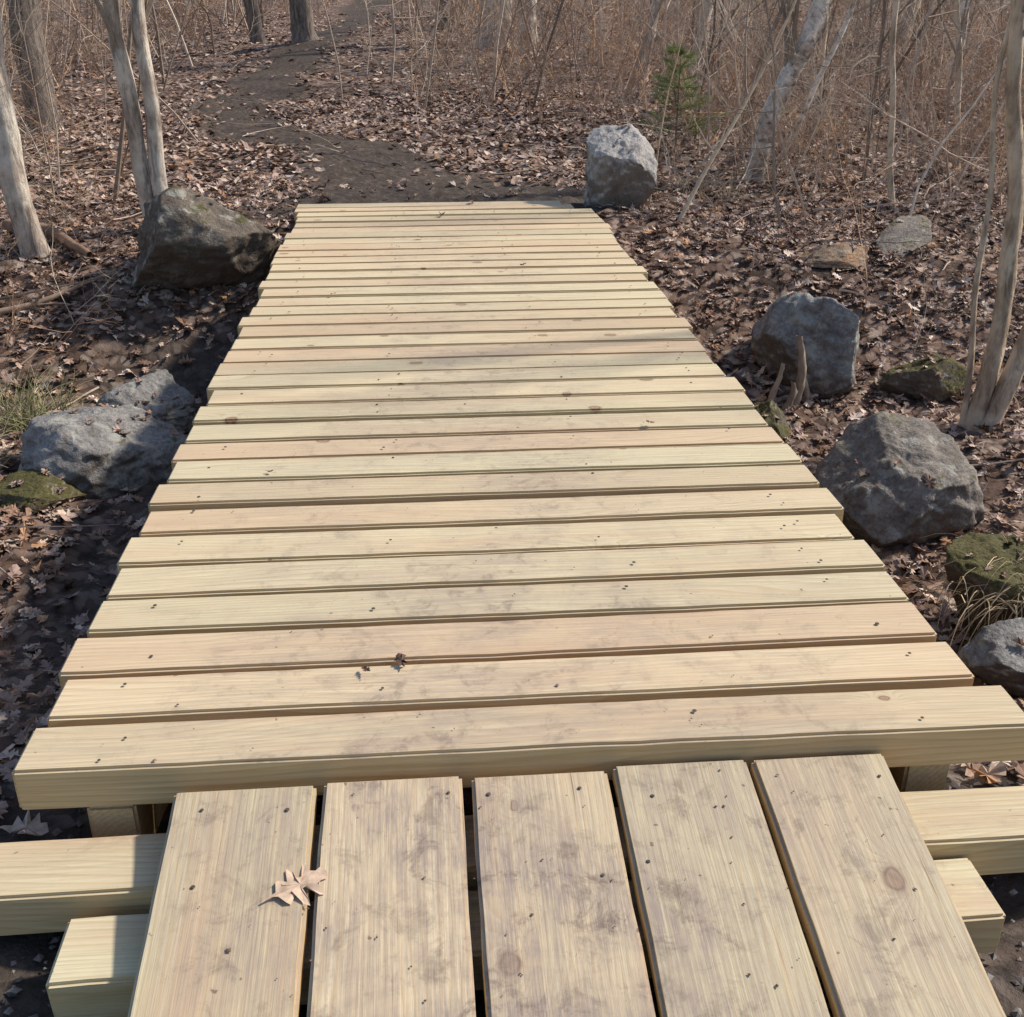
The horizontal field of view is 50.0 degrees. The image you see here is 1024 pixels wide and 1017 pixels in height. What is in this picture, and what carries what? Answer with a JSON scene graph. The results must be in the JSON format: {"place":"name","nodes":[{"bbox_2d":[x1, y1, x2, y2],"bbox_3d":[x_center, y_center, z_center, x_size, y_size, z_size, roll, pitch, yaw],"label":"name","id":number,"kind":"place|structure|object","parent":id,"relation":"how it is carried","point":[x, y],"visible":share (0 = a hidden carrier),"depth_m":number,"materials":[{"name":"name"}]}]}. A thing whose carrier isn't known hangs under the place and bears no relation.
{"place":"outdoors","nodes":[
{"label":"outdoors","id":0,"kind":"place"},
{"bbox_2d":[0,0,1023,1016],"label":"ground","id":1,"kind":"structure","parent":0,"point":[1005,969],"depth_m":6.27,"materials":[{"name":"brown soil"}]},
{"bbox_2d":[0,404,28,468],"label":"grass tuft","id":2,"kind":"object","parent":1,"relation":"on","point":[10,445],"visible":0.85,"depth_m":4.72,"materials":[{"name":"green plant"}]},
{"bbox_2d":[3,0,34,52],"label":"bare tree","id":3,"kind":"object","parent":1,"relation":"on","point":[11,25],"visible":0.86,"depth_m":8.07,"materials":[{"name":"brown plant"}]},
{"bbox_2d":[0,12,50,257],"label":"grey birch tree","id":4,"kind":"object","parent":1,"relation":"on","point":[17,199],"visible":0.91,"depth_m":6.25,"materials":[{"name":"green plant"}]},
{"bbox_2d":[7,0,63,132],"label":"oak tree","id":5,"kind":"object","parent":1,"relation":"on","point":[35,45],"visible":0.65,"depth_m":11.34,"materials":[{"name":"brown plant"}]},
{"bbox_2d":[0,468,86,514],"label":"mossy rock","id":6,"kind":"object","parent":1,"relation":"on","point":[34,490],"visible":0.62,"depth_m":4.38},
{"bbox_2d":[1,219,92,263],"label":"fallen log","id":7,"kind":"object","parent":1,"relation":"on","point":[70,243],"visible":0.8,"depth_m":6.53,"materials":[{"name":"brown wood"}]},
{"bbox_2d":[0,274,108,314],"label":"fallen log","id":8,"kind":"object","parent":1,"relation":"on","point":[43,300],"visible":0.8,"depth_m":6.00,"materials":[{"name":"brown wood"}]},
{"bbox_2d":[0,345,112,437],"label":"grass tuft","id":9,"kind":"object","parent":1,"relation":"on","point":[23,410],"visible":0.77,"depth_m":5.12,"materials":[{"name":"green plant"}]},
{"bbox_2d":[18,404,186,498],"bbox_3d":[-1.744,-0.218,4.779,0.752,0.424,0.581,-7,26,-15],"label":"boulder","id":10,"kind":"object","parent":1,"relation":"on","point":[97,459],"visible":0.73,"depth_m":4.60,"materials":[{"name":"grey stone"}]},
{"bbox_2d":[94,0,167,217],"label":"grey birch tree","id":11,"kind":"object","parent":1,"relation":"on","point":[149,175],"visible":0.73,"depth_m":6.43,"materials":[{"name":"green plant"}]},
{"bbox_2d":[95,369,195,433],"bbox_3d":[-1.809,-0.419,5.327,0.387,0.427,0.485,20,32,36],"label":"boulder","id":12,"kind":"object","parent":1,"relation":"on","point":[178,412],"visible":0.41,"depth_m":5.28,"materials":[{"name":"grey stone"}]},
{"bbox_2d":[130,185,282,289],"bbox_3d":[-1.814,-1.452,6.269,0.918,0.833,0.767,18,31,34],"label":"boulder","id":13,"kind":"object","parent":1,"relation":"on","point":[187,239],"visible":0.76,"depth_m":5.97,"materials":[{"name":"stone"}]},
{"bbox_2d":[243,0,267,43],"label":"bare tree","id":14,"kind":"object","parent":1,"relation":"on","point":[250,8],"visible":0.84,"depth_m":19.75,"materials":[{"name":"grey plant"}]},
{"bbox_2d":[289,0,319,43],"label":"bare tree","id":15,"kind":"object","parent":1,"relation":"on","point":[301,23],"visible":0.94,"depth_m":18.87,"materials":[{"name":"grey plant"}]},
{"bbox_2d":[437,0,450,32],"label":"bare tree","id":16,"kind":"object","parent":1,"relation":"on","point":[445,19],"visible":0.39,"depth_m":20.91,"materials":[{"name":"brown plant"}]},
{"bbox_2d":[471,0,497,49],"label":"bare tree","id":17,"kind":"object","parent":1,"relation":"on","point":[491,2],"visible":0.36,"depth_m":18.41,"materials":[{"name":"grey plant"}]},
{"bbox_2d":[492,0,511,47],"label":"bare tree","id":18,"kind":"object","parent":1,"relation":"on","point":[505,8],"visible":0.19,"depth_m":18.97,"materials":[{"name":"grey plant"}]},
{"bbox_2d":[0,200,1023,1016],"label":"footbridge","id":19,"kind":"object","parent":1,"relation":"on","point":[694,588],"visible":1,"depth_m":2.14,"materials":[{"name":"brown wood"}]},
{"bbox_2d":[262,863,326,905],"bbox_3d":[-0.353,0.612,1.790,0.102,0.015,0.085,-2,25,-4],"label":"oak leaf","id":20,"kind":"object","parent":19,"relation":"on","point":[290,889],"visible":1,"depth_m":1.78,"materials":[{"name":"beige plant"}]},
{"bbox_2d":[153,206,917,1001],"bbox_3d":[-0.112,-0.549,4.221,1.664,0.141,6.089,-2,25,-4],"label":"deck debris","id":21,"kind":"object","parent":19,"relation":"on","point":[551,858],"visible":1,"depth_m":1.80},
{"bbox_2d":[0,0,1023,409],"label":"brush thicket","id":22,"kind":"object","parent":1,"relation":"on","point":[610,48],"visible":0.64,"depth_m":11.77,"materials":[{"name":"brown plant"}]},
{"bbox_2d":[0,0,1023,340],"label":"distant saplings","id":23,"kind":"object","parent":1,"relation":"on","point":[706,62],"visible":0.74,"depth_m":9.69,"materials":[{"name":"brown wood"}]},
{"bbox_2d":[0,762,1023,1016],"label":"gravel","id":24,"kind":"structure","parent":1,"relation":"on","point":[14,990],"depth_m":1.88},
{"bbox_2d":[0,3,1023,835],"bbox_3d":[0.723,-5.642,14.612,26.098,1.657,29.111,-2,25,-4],"label":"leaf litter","id":25,"kind":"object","parent":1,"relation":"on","point":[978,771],"visible":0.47,"depth_m":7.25,"materials":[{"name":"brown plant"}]},
{"bbox_2d":[518,0,538,53],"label":"bare tree","id":26,"kind":"object","parent":1,"relation":"on","point":[534,22],"visible":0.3,"depth_m":18.55,"materials":[{"name":"grey plant"}]},
{"bbox_2d":[583,124,657,209],"bbox_3d":[0.703,-2.120,7.085,0.471,0.670,0.374,6,26,13],"label":"boulder","id":27,"kind":"object","parent":1,"relation":"on","point":[618,175],"visible":0.72,"depth_m":6.96,"materials":[{"name":"stone"}]},
{"bbox_2d":[639,0,659,82],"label":"bare tree","id":28,"kind":"object","parent":1,"relation":"on","point":[654,5],"visible":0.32,"depth_m":15.80,"materials":[{"name":"grey plant"}]},
{"bbox_2d":[646,13,693,203],"bbox_3d":[1.028,-2.598,7.162,0.442,1.205,0.148,-13,29,-26],"label":"leaning stick","id":29,"kind":"object","parent":1,"relation":"on","point":[658,141],"visible":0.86,"depth_m":7.18,"materials":[{"name":"brown wood"}]},
{"bbox_2d":[636,39,730,154],"bbox_3d":[1.460,-3.543,9.476,0.776,0.944,0.640,-2,25,-4],"label":"pine sapling","id":30,"kind":"object","parent":1,"relation":"on","point":[687,57],"visible":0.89,"depth_m":9.39,"materials":[{"name":"green plant"}]},
{"bbox_2d":[687,0,713,71],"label":"bare tree","id":31,"kind":"object","parent":1,"relation":"on","point":[707,17],"visible":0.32,"depth_m":17.61,"materials":[{"name":"grey plant"}]},
{"bbox_2d":[652,149,774,204],"bbox_3d":[1.308,-2.395,7.806,1.122,0.352,0.984,21,33,37],"label":"grass tuft","id":32,"kind":"object","parent":1,"relation":"on","point":[708,185],"visible":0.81,"depth_m":7.80,"materials":[{"name":"brown plant"}]},
{"bbox_2d":[677,0,796,220],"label":"leaning stick","id":33,"kind":"object","parent":1,"relation":"on","point":[699,181],"visible":0.97,"depth_m":6.82,"materials":[{"name":"brown wood"}]},
{"bbox_2d":[753,399,790,442],"bbox_3d":[1.153,-0.356,5.209,0.372,0.330,0.248,6,26,13],"label":"mossy rock","id":34,"kind":"object","parent":1,"relation":"on","point":[772,409],"visible":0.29,"depth_m":5.14,"materials":[{"name":"green stone"}]},
{"bbox_2d":[767,335,809,410],"bbox_3d":[1.382,-0.637,5.384,0.244,0.427,0.092,-5,26,-11],"label":"dead stump","id":35,"kind":"object","parent":1,"relation":"on","point":[799,388],"visible":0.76,"depth_m":5.38,"materials":[{"name":"wood"}]},
{"bbox_2d":[750,292,859,398],"bbox_3d":[1.528,-0.801,5.696,0.599,0.690,0.482,16,30,30],"label":"boulder","id":36,"kind":"object","parent":1,"relation":"on","point":[827,328],"visible":0.77,"depth_m":5.47,"materials":[{"name":"grey stone"}]},
{"bbox_2d":[791,0,831,83],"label":"bare tree","id":37,"kind":"object","parent":1,"relation":"on","point":[817,41],"visible":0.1,"depth_m":14.15,"materials":[{"name":"beige plant"}]},
{"bbox_2d":[800,243,868,270],"bbox_3d":[1.838,-1.458,6.463,0.534,0.198,0.288,0,25,1],"label":"stone slab","id":38,"kind":"object","parent":1,"relation":"on","point":[843,260],"visible":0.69,"depth_m":6.37,"materials":[{"name":"brown stone"}]},
{"bbox_2d":[800,0,875,133],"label":"bare tree","id":39,"kind":"object","parent":1,"relation":"on","point":[823,44],"visible":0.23,"depth_m":10.39,"materials":[{"name":"beige plant"}]},
{"bbox_2d":[723,0,989,183],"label":"birch tree","id":40,"kind":"object","parent":1,"relation":"on","point":[814,19],"visible":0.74,"depth_m":7.93,"materials":[{"name":"grey plant"}]},
{"bbox_2d":[887,0,899,209],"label":"bare tree","id":41,"kind":"object","parent":1,"relation":"on","point":[890,174],"visible":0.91,"depth_m":7.18,"materials":[{"name":"beige plant"}]},
{"bbox_2d":[814,411,985,547],"bbox_3d":[1.507,-0.089,4.396,0.625,0.535,0.642,-7,26,-15],"label":"boulder","id":42,"kind":"object","parent":1,"relation":"on","point":[886,501],"visible":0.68,"depth_m":4.18,"materials":[{"name":"grey stone"}]},
{"bbox_2d":[884,0,921,70],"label":"bare tree","id":43,"kind":"object","parent":1,"relation":"on","point":[908,19],"visible":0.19,"depth_m":16.89,"materials":[{"name":"beige plant"}]},
{"bbox_2d":[875,216,931,259],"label":"stone slab","id":44,"kind":"structure","parent":1,"relation":"on","point":[909,228],"depth_m":6.62,"materials":[{"name":"grey stone"}]},
{"bbox_2d":[911,0,933,40],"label":"bare tree","id":45,"kind":"object","parent":1,"relation":"on","point":[921,16],"visible":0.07,"depth_m":20.59,"materials":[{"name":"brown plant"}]},
{"bbox_2d":[880,353,966,401],"bbox_3d":[2.096,-0.628,5.578,0.434,0.297,0.253,7,26,15],"label":"mossy rock","id":46,"kind":"object","parent":1,"relation":"on","point":[915,379],"visible":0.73,"depth_m":5.47,"materials":[{"name":"grey stone"}]},
{"bbox_2d":[907,0,967,167],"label":"bare tree","id":47,"kind":"object","parent":1,"relation":"on","point":[956,6],"visible":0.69,"depth_m":9.01,"materials":[{"name":"beige plant"}]},
{"bbox_2d":[944,0,969,105],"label":"bare tree","id":48,"kind":"object","parent":1,"relation":"on","point":[961,16],"visible":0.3,"depth_m":12.35,"materials":[{"name":"plant"}]},
{"bbox_2d":[895,527,1023,655],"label":"grass tuft","id":49,"kind":"object","parent":1,"relation":"on","point":[1009,602],"visible":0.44,"depth_m":3.43,"materials":[{"name":"brown plant"}]},
{"bbox_2d":[944,532,1023,636],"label":"mossy rock","id":50,"kind":"object","parent":1,"relation":"on","point":[957,568],"visible":0.58,"depth_m":3.53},
{"bbox_2d":[958,618,1023,697],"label":"boulder","id":51,"kind":"object","parent":1,"relation":"on","point":[991,655],"visible":0.8,"depth_m":3.11,"materials":[{"name":"grey stone"}]},
{"bbox_2d":[959,0,1023,433],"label":"young maple tree","id":52,"kind":"object","parent":1,"relation":"on","point":[989,402],"visible":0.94,"depth_m":4.77,"materials":[{"name":"beige plant"}]},
{"bbox_2d":[0,73,1023,670],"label":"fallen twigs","id":53,"kind":"object","parent":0,"point":[464,173],"depth_m":8.35,"materials":[{"name":"brown wood"}]}
]}

